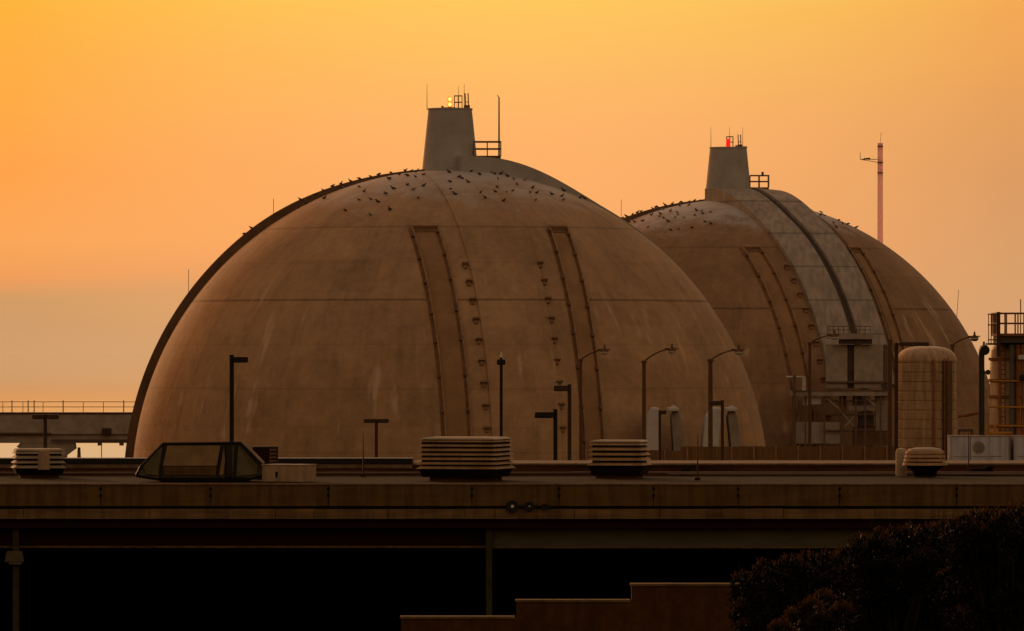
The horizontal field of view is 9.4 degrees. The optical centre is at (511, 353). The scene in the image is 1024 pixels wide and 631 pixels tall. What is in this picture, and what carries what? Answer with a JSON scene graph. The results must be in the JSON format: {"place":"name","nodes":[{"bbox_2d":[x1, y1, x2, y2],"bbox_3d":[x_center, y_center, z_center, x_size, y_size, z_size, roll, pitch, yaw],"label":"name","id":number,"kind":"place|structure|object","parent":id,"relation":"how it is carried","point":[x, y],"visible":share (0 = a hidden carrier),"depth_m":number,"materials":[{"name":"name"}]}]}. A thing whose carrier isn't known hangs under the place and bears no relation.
{"place":"outdoors","nodes":[
{"label":"outdoors","id":0,"kind":"place"},
{"bbox_2d":[0,355,989,457],"bbox_3d":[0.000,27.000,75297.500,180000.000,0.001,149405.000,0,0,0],"label":"sea","id":1,"kind":"structure","parent":0,"point":[51,383],"depth_m":5309.53,"materials":[{"name":"orange"}]},
{"bbox_2d":[0,0,1023,354],"label":"sky","id":2,"kind":"structure","parent":0,"point":[140,140],"materials":[{"name":"orange"}]},
{"bbox_2d":[887,339,892,459],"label":"steel column","id":3,"kind":"structure","parent":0,"point":[889,399],"depth_m":411.90,"materials":[{"name":"metal"}]},
{"bbox_2d":[984,299,1023,459],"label":"process tower","id":4,"kind":"structure","parent":0,"point":[1006,381],"depth_m":402.32,"materials":[{"name":"beige metal"}]},
{"bbox_2d":[1010,435,1023,459],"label":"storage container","id":5,"kind":"object","parent":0,"point":[1017,447],"visible":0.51,"depth_m":398.00,"materials":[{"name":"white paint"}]},
{"bbox_3d":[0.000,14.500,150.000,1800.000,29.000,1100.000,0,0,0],"label":"ground","id":6,"kind":"structure","parent":0,"visible":0},
{"bbox_2d":[32,414,58,447],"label":"street lamp","id":7,"kind":"object","parent":6,"relation":"on","point":[44,417],"visible":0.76,"depth_m":384.89,"materials":[{"name":"brown metal"}]},
{"bbox_2d":[0,400,131,457],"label":"elevated walkway","id":8,"kind":"structure","parent":6,"relation":"on","point":[67,432],"depth_m":500.00,"materials":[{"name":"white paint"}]},
{"bbox_2d":[229,355,247,441],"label":"street lamp","id":9,"kind":"object","parent":6,"relation":"on","point":[232,359],"visible":0.66,"depth_m":384.87,"materials":[{"name":"black metal"}]},
{"bbox_2d":[364,419,388,457],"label":"street lamp","id":10,"kind":"object","parent":6,"relation":"on","point":[376,421],"visible":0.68,"depth_m":399.89,"materials":[{"name":"brown metal"}]},
{"bbox_2d":[125,87,764,461],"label":"containment dome","id":11,"kind":"structure","parent":6,"relation":"on","point":[410,316],"depth_m":444.08,"materials":[{"name":"beige concrete"}]},
{"bbox_2d":[497,352,505,436],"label":"street lamp","id":12,"kind":"object","parent":6,"relation":"on","point":[501,361],"visible":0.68,"depth_m":384.91,"materials":[{"name":"black metal"}]},
{"bbox_2d":[0,458,1023,630],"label":"long flat building","id":13,"kind":"structure","parent":6,"relation":"on","point":[117,544],"depth_m":307.42,"materials":[{"name":"black paint"}]},
{"bbox_2d":[5,551,23,563],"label":"wall lamp","id":14,"kind":"object","parent":13,"relation":"attached to","point":[14,557],"visible":1,"depth_m":300.30,"materials":[{"name":"grey metal"}]},
{"bbox_2d":[11,448,65,477],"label":"louvered vent","id":15,"kind":"object","parent":13,"relation":"on","point":[38,462],"visible":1,"depth_m":315.82,"materials":[{"name":"beige metal"}]},
{"bbox_2d":[38,451,49,469],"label":"access door","id":16,"kind":"structure","parent":15,"relation":"in","point":[43,456],"depth_m":314.41,"materials":[{"name":"beige metal"}]},
{"bbox_2d":[135,440,264,480],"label":"roof hood","id":17,"kind":"object","parent":13,"relation":"on","point":[242,460],"visible":1,"depth_m":306.00,"materials":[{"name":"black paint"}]},
{"bbox_2d":[252,446,278,478],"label":"roof unit","id":18,"kind":"structure","parent":13,"relation":"on","point":[267,454],"depth_m":312.00,"materials":[{"name":"metal"}]},
{"bbox_2d":[261,464,316,481],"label":"pale roof box","id":19,"kind":"object","parent":13,"relation":"on","point":[288,472],"visible":1,"depth_m":305.20,"materials":[{"name":"beige metal"}]},
{"bbox_2d":[360,437,365,476],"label":"roof rod","id":20,"kind":"object","parent":13,"relation":"on","point":[362,475],"visible":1,"depth_m":317.98,"materials":[{"name":"brown metal"}]},
{"bbox_2d":[416,436,514,480],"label":"louvered vent","id":21,"kind":"object","parent":13,"relation":"on","point":[453,458],"visible":1,"depth_m":307.80,"materials":[{"name":"beige metal"}]},
{"bbox_2d":[506,500,522,512],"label":"floodlight","id":22,"kind":"object","parent":13,"relation":"attached to","point":[512,506],"visible":1,"depth_m":299.53,"materials":[{"name":"black paint"}]},
{"bbox_2d":[524,501,538,511],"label":"floodlight","id":23,"kind":"object","parent":13,"relation":"attached to","point":[529,506],"visible":1,"depth_m":299.53,"materials":[{"name":"black paint"}]},
{"bbox_2d":[541,503,552,509],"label":"sensor","id":24,"kind":"object","parent":13,"relation":"attached to","point":[544,506],"visible":1,"depth_m":299.53,"materials":[{"name":"black paint"}]},
{"bbox_2d":[588,440,651,478],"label":"louvered vent","id":25,"kind":"object","parent":13,"relation":"on","point":[619,458],"visible":1,"depth_m":314.79,"materials":[{"name":"beige metal"}]},
{"bbox_2d":[681,466,689,471],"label":"roof fitting","id":26,"kind":"object","parent":13,"relation":"on","point":[685,469],"visible":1,"depth_m":321.37,"materials":[{"name":"black metal"}]},
{"bbox_2d":[695,435,700,479],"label":"roof rod","id":27,"kind":"object","parent":13,"relation":"on","point":[697,478],"visible":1,"depth_m":308.97,"materials":[{"name":"brown metal"}]},
{"bbox_2d":[896,448,906,475],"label":"bent cap","id":28,"kind":"object","parent":13,"relation":"on","point":[901,469],"visible":1,"depth_m":319.27,"materials":[{"name":"beige metal"}]},
{"bbox_2d":[903,447,946,476],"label":"round roof vent","id":29,"kind":"object","parent":13,"relation":"on","point":[925,462],"visible":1,"depth_m":317.28,"materials":[{"name":"beige metal"}]},
{"bbox_2d":[968,431,968,471],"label":"roof rod","id":30,"kind":"object","parent":13,"relation":"on","point":[968,451],"visible":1,"depth_m":321.97,"materials":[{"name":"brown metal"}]},
{"bbox_2d":[969,466,993,471],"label":"roof fitting","id":31,"kind":"object","parent":13,"relation":"on","point":[988,469],"visible":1,"depth_m":321.37,"materials":[{"name":"black metal"}]},
{"bbox_2d":[534,409,557,459],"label":"street lamp","id":32,"kind":"object","parent":6,"relation":"on","point":[553,414],"visible":0.66,"depth_m":374.88,"materials":[{"name":"black metal"}]},
{"bbox_2d":[553,384,570,459],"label":"street lamp","id":33,"kind":"object","parent":6,"relation":"on","point":[567,387],"visible":0.67,"depth_m":394.89,"materials":[{"name":"brown metal"}]},
{"bbox_2d":[400,583,771,630],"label":"stepped wall","id":34,"kind":"structure","parent":6,"relation":"on","point":[675,607],"depth_m":170.00,"materials":[{"name":"brown concrete"}]},
{"bbox_2d":[579,345,610,459],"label":"cobra lamp","id":35,"kind":"object","parent":6,"relation":"on","point":[604,351],"visible":0.8,"depth_m":427.91,"materials":[{"name":"metal"}]},
{"bbox_2d":[641,344,677,439],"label":"cobra lamp","id":36,"kind":"object","parent":6,"relation":"on","point":[671,349],"visible":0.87,"depth_m":419.91,"materials":[{"name":"metal"}]},
{"bbox_2d":[658,410,665,459],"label":"street lamp","id":37,"kind":"object","parent":6,"relation":"on","point":[660,412],"visible":0.69,"depth_m":399.92,"materials":[{"name":"brown metal"}]},
{"bbox_2d":[646,405,683,450],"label":"vent hood","id":38,"kind":"object","parent":6,"relation":"on","point":[675,428],"visible":0.44,"depth_m":436.00,"materials":[{"name":"white paint"}]},
{"bbox_2d":[708,400,723,459],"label":"street lamp","id":39,"kind":"object","parent":6,"relation":"on","point":[721,402],"visible":0.64,"depth_m":394.91,"materials":[{"name":"brown metal"}]},
{"bbox_2d":[700,405,740,446],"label":"vent hood","id":40,"kind":"object","parent":6,"relation":"on","point":[733,431],"visible":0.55,"depth_m":436.00,"materials":[{"name":"white paint"}]},
{"bbox_2d":[707,344,744,459],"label":"cobra lamp","id":41,"kind":"object","parent":6,"relation":"on","point":[738,350],"visible":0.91,"depth_m":411.87,"materials":[{"name":"metal"}]},
{"bbox_2d":[647,445,893,459],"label":"slatted fence","id":42,"kind":"object","parent":6,"relation":"on","point":[754,452],"visible":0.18,"depth_m":424.00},
{"bbox_2d":[725,544,861,630],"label":"shrub","id":43,"kind":"object","parent":6,"relation":"on","point":[760,610],"visible":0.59,"depth_m":124.12,"materials":[{"name":"green plant"}]},
{"bbox_2d":[622,127,989,446],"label":"containment dome","id":44,"kind":"structure","parent":6,"relation":"on","point":[779,279],"depth_m":532.78,"materials":[{"name":"concrete"}]},
{"bbox_2d":[766,588,857,630],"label":"shrub","id":45,"kind":"object","parent":6,"relation":"on","point":[806,618],"visible":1,"depth_m":99.83,"materials":[{"name":"green plant"}]},
{"bbox_2d":[807,330,840,446],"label":"cobra lamp","id":46,"kind":"object","parent":6,"relation":"on","point":[834,336],"visible":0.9,"depth_m":429.90,"materials":[{"name":"metal"}]},
{"bbox_2d":[786,326,886,446],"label":"service gallery","id":47,"kind":"object","parent":6,"relation":"on","point":[853,366],"visible":0.84,"depth_m":520.50,"materials":[{"name":"white paint"}]},
{"bbox_2d":[860,138,882,242],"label":"radio mast","id":48,"kind":"object","parent":6,"relation":"on","point":[880,198],"visible":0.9,"depth_m":639.76,"materials":[{"name":"metal"}]},
{"bbox_2d":[824,509,966,630],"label":"shrub","id":49,"kind":"object","parent":6,"relation":"on","point":[882,598],"visible":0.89,"depth_m":119.85,"materials":[{"name":"green plant"}]},
{"bbox_2d":[894,342,928,459],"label":"street lamp","id":50,"kind":"object","parent":6,"relation":"on","point":[896,345],"visible":0.64,"depth_m":401.88,"materials":[{"name":"brown metal"}]},
{"bbox_2d":[898,346,956,459],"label":"storage tank","id":51,"kind":"object","parent":6,"relation":"on","point":[926,396],"visible":0.66,"depth_m":413.27,"materials":[{"name":"beige metal"}]},
{"bbox_2d":[950,331,979,352],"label":"cobra lamp","id":52,"kind":"object","parent":6,"relation":"on","point":[974,337],"visible":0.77,"depth_m":439.90,"materials":[{"name":"metal"}]},
{"bbox_2d":[957,410,978,434],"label":"pipe rack","id":53,"kind":"object","parent":6,"relation":"on","point":[959,430],"visible":0.64,"depth_m":429.91,"materials":[{"name":"metal"}]},
{"bbox_2d":[931,493,1023,630],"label":"shrub","id":54,"kind":"object","parent":6,"relation":"on","point":[995,571],"visible":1,"depth_m":115.89,"materials":[{"name":"green plant"}]},
{"bbox_2d":[947,435,1009,459],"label":"storage container","id":55,"kind":"object","parent":6,"relation":"on","point":[988,447],"visible":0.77,"depth_m":398.00,"materials":[{"name":"white metal"}]},
{"bbox_2d":[979,342,990,434],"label":"floodlight post","id":56,"kind":"object","parent":6,"relation":"on","point":[984,349],"visible":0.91,"depth_m":399.82,"materials":[{"name":"black metal"}]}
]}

